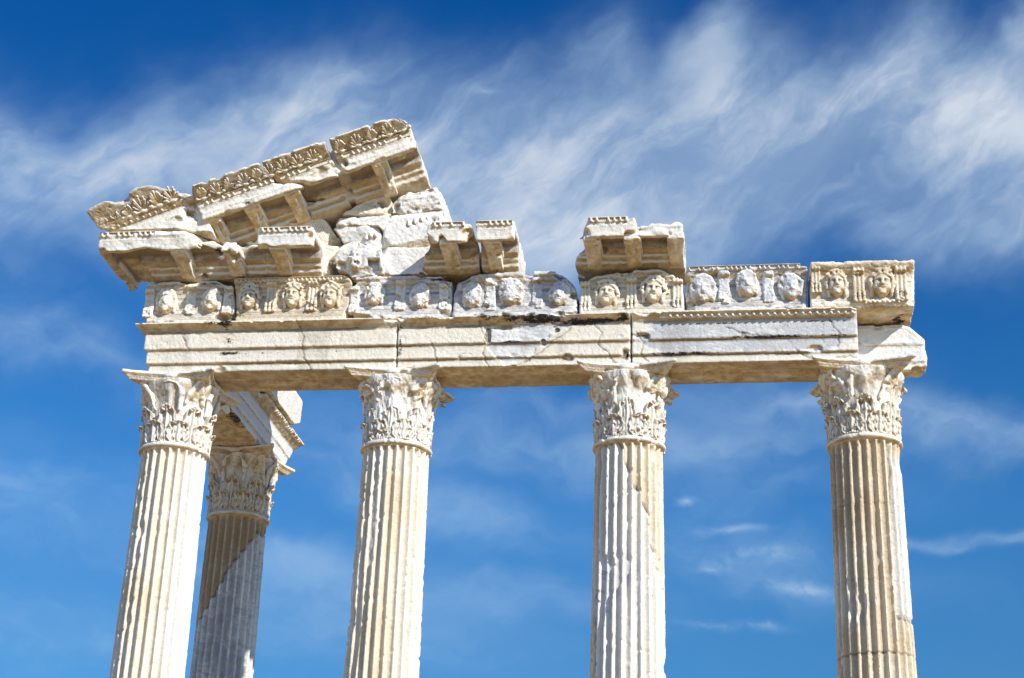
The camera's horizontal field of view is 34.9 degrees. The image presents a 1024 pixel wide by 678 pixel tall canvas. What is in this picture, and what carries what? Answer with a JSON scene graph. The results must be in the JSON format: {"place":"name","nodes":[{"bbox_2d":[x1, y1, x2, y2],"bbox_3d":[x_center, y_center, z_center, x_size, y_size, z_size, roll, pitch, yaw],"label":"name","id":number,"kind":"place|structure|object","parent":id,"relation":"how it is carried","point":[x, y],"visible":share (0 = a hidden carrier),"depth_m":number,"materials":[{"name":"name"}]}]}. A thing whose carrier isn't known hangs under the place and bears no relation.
{"place":"outdoors","nodes":[
{"label":"outdoors","id":0,"kind":"place"},
{"bbox_2d":[0,0,1023,677],"label":"sky","id":1,"kind":"structure","parent":0,"point":[804,132],"materials":[{"name":"blue"}]},
{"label":"temple step","id":2,"kind":"structure","parent":0,"visible":0},
{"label":"temple step","id":3,"kind":"structure","parent":2,"relation":"on","visible":0},
{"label":"temple platform","id":4,"kind":"structure","parent":3,"relation":"on","visible":0},
{"bbox_2d":[109,367,240,677],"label":"fluted column","id":5,"kind":"structure","parent":4,"relation":"on","point":[179,417],"depth_m":20.90,"materials":[{"name":"stone"}]},
{"bbox_2d":[135,318,398,391],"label":"architrave beam","id":6,"kind":"structure","parent":5,"relation":"on","point":[287,355],"depth_m":21.52,"materials":[{"name":"beige stone"}]},
{"bbox_2d":[142,281,236,322],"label":"frieze block","id":7,"kind":"structure","parent":6,"relation":"on","point":[203,301],"depth_m":21.93,"materials":[{"name":"stone"}]},
{"bbox_2d":[98,231,267,294],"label":"cornice block","id":8,"kind":"structure","parent":7,"relation":"on","point":[133,259],"depth_m":21.92,"materials":[{"name":"stone"}]},
{"bbox_2d":[87,185,218,243],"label":"crest block","id":9,"kind":"structure","parent":8,"relation":"on","point":[148,208],"depth_m":21.73,"materials":[{"name":"stone"}]},
{"bbox_2d":[192,163,351,246],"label":"raking cornice block","id":10,"kind":"structure","parent":8,"relation":"on","point":[241,206],"depth_m":21.81,"materials":[{"name":"stone"}]},
{"bbox_2d":[262,142,346,202],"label":"raking cornice block","id":11,"kind":"structure","parent":10,"relation":"on","point":[312,169],"depth_m":21.75,"materials":[{"name":"stone"}]},
{"bbox_2d":[234,275,353,321],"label":"frieze block","id":12,"kind":"structure","parent":6,"relation":"on","point":[296,298],"depth_m":21.74,"materials":[{"name":"stone"}]},
{"bbox_2d":[257,226,325,277],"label":"cornice block","id":13,"kind":"structure","parent":12,"relation":"on","point":[293,251],"depth_m":21.64,"materials":[{"name":"stone"}]},
{"bbox_2d":[244,245,340,275],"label":"mortar block","id":14,"kind":"structure","parent":12,"relation":"on","point":[330,269],"depth_m":22.07,"materials":[{"name":"beige stone"}]},
{"bbox_2d":[246,219,342,246],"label":"mortar block","id":15,"kind":"structure","parent":14,"relation":"on","point":[326,235],"depth_m":22.24,"materials":[{"name":"beige stone"}]},
{"bbox_2d":[189,443,294,677],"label":"fluted column","id":16,"kind":"structure","parent":4,"relation":"on","point":[240,489],"depth_m":23.72,"materials":[{"name":"stone"}]},
{"bbox_2d":[212,391,303,463],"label":"architrave beam","id":17,"kind":"structure","parent":16,"relation":"on","point":[253,418],"depth_m":24.03,"materials":[{"name":"stone"}]},
{"bbox_2d":[260,391,302,424],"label":"backing block","id":18,"kind":"structure","parent":17,"relation":"on","point":[288,404],"depth_m":24.96,"materials":[{"name":"beige stone"}]},
{"bbox_2d":[343,363,454,677],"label":"fluted column","id":19,"kind":"structure","parent":4,"relation":"on","point":[399,404],"depth_m":20.50,"materials":[{"name":"stone"}]},
{"bbox_2d":[397,312,631,387],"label":"architrave beam","id":20,"kind":"structure","parent":19,"relation":"on","point":[487,351],"depth_m":21.10,"materials":[{"name":"stone"}]},
{"bbox_2d":[348,276,454,321],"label":"frieze block","id":21,"kind":"structure","parent":20,"relation":"on","point":[393,298],"depth_m":21.56,"materials":[{"name":"stone"}]},
{"bbox_2d":[334,241,384,285],"bbox_3d":[-2.004,-0.934,22.104,0.690,0.591,1.045,-1,-23,8],"label":"broken face fragment","id":22,"kind":"object","parent":21,"relation":"on","point":[353,260],"visible":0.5,"depth_m":21.78,"materials":[{"name":"stone"}]},
{"bbox_2d":[335,225,384,252],"bbox_3d":[-2.025,-1.244,22.352,0.752,0.395,0.847,-1,-23,8],"label":"gable stone","id":23,"kind":"object","parent":22,"relation":"on","point":[366,235],"visible":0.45,"depth_m":22.03,"materials":[{"name":"stone"}]},
{"bbox_2d":[333,215,389,244],"bbox_3d":[-1.999,-1.413,22.433,0.898,0.259,0.822,-1,-23,8],"label":"gable stone","id":24,"kind":"object","parent":23,"relation":"on","point":[380,222],"visible":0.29,"depth_m":22.09,"materials":[{"name":"stone"}]},
{"bbox_2d":[343,196,392,217],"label":"mortar block","id":25,"kind":"structure","parent":24,"relation":"on","point":[381,206],"depth_m":22.19,"materials":[{"name":"beige stone"}]},
{"bbox_2d":[329,119,430,207],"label":"raking cornice block","id":26,"kind":"structure","parent":25,"relation":"on","point":[380,158],"depth_m":21.81,"materials":[{"name":"stone"}]},
{"bbox_2d":[383,247,447,280],"bbox_3d":[-1.273,-0.901,22.126,0.899,0.452,0.790,-1,-23,8],"label":"gable stone","id":27,"kind":"object","parent":21,"relation":"on","point":[401,261],"visible":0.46,"depth_m":21.79,"materials":[{"name":"stone"}]},
{"bbox_2d":[383,211,445,248],"bbox_3d":[-1.282,-1.338,22.350,0.843,0.594,0.926,-1,-23,8],"label":"gable stone","id":28,"kind":"object","parent":27,"relation":"on","point":[407,230],"visible":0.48,"depth_m":21.96,"materials":[{"name":"stone"}]},
{"bbox_2d":[392,187,451,221],"bbox_3d":[-1.242,-1.714,22.513,0.729,0.396,0.920,-1,-23,8],"label":"gable stone","id":29,"kind":"object","parent":28,"relation":"on","point":[428,200],"visible":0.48,"depth_m":22.12,"materials":[{"name":"stone"}]},
{"bbox_2d":[422,221,483,290],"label":"cornice block","id":30,"kind":"structure","parent":21,"relation":"on","point":[453,254],"depth_m":21.48,"materials":[{"name":"stone"}]},
{"bbox_2d":[452,271,579,316],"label":"frieze block","id":31,"kind":"structure","parent":20,"relation":"on","point":[549,293],"depth_m":21.34,"materials":[{"name":"stone"}]},
{"bbox_2d":[476,220,525,273],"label":"cornice block","id":32,"kind":"structure","parent":31,"relation":"on","point":[501,249],"depth_m":21.28,"materials":[{"name":"stone"}]},
{"bbox_2d":[577,358,679,677],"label":"fluted column","id":33,"kind":"structure","parent":4,"relation":"on","point":[629,430],"depth_m":20.08,"materials":[{"name":"stone"}]},
{"bbox_2d":[632,307,858,383],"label":"architrave beam","id":34,"kind":"structure","parent":33,"relation":"on","point":[775,345],"depth_m":20.69,"materials":[{"name":"stone"}]},
{"bbox_2d":[579,269,684,324],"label":"frieze block","id":35,"kind":"structure","parent":34,"relation":"on","point":[647,291],"depth_m":21.11,"materials":[{"name":"stone"}]},
{"bbox_2d":[575,216,685,284],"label":"cornice block","id":36,"kind":"structure","parent":35,"relation":"on","point":[620,244],"depth_m":21.11,"materials":[{"name":"stone"}]},
{"bbox_2d":[685,263,807,310],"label":"frieze block","id":37,"kind":"structure","parent":34,"relation":"on","point":[758,286],"depth_m":20.94,"materials":[{"name":"stone"}]},
{"bbox_2d":[808,260,914,326],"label":"frieze block","id":38,"kind":"structure","parent":34,"relation":"on","point":[877,293],"depth_m":20.66,"materials":[{"name":"stone"}]},
{"bbox_2d":[809,353,916,677],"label":"fluted column","id":39,"kind":"structure","parent":4,"relation":"on","point":[861,398],"depth_m":19.70,"materials":[{"name":"stone"}]},
{"bbox_2d":[857,325,926,377],"bbox_3d":[4.716,0.177,20.969,1.210,0.639,0.386,-1,-23,8],"label":"broken beam stub","id":40,"kind":"object","parent":39,"relation":"on","point":[885,341],"visible":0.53,"depth_m":20.81,"materials":[{"name":"stone"}]}
]}

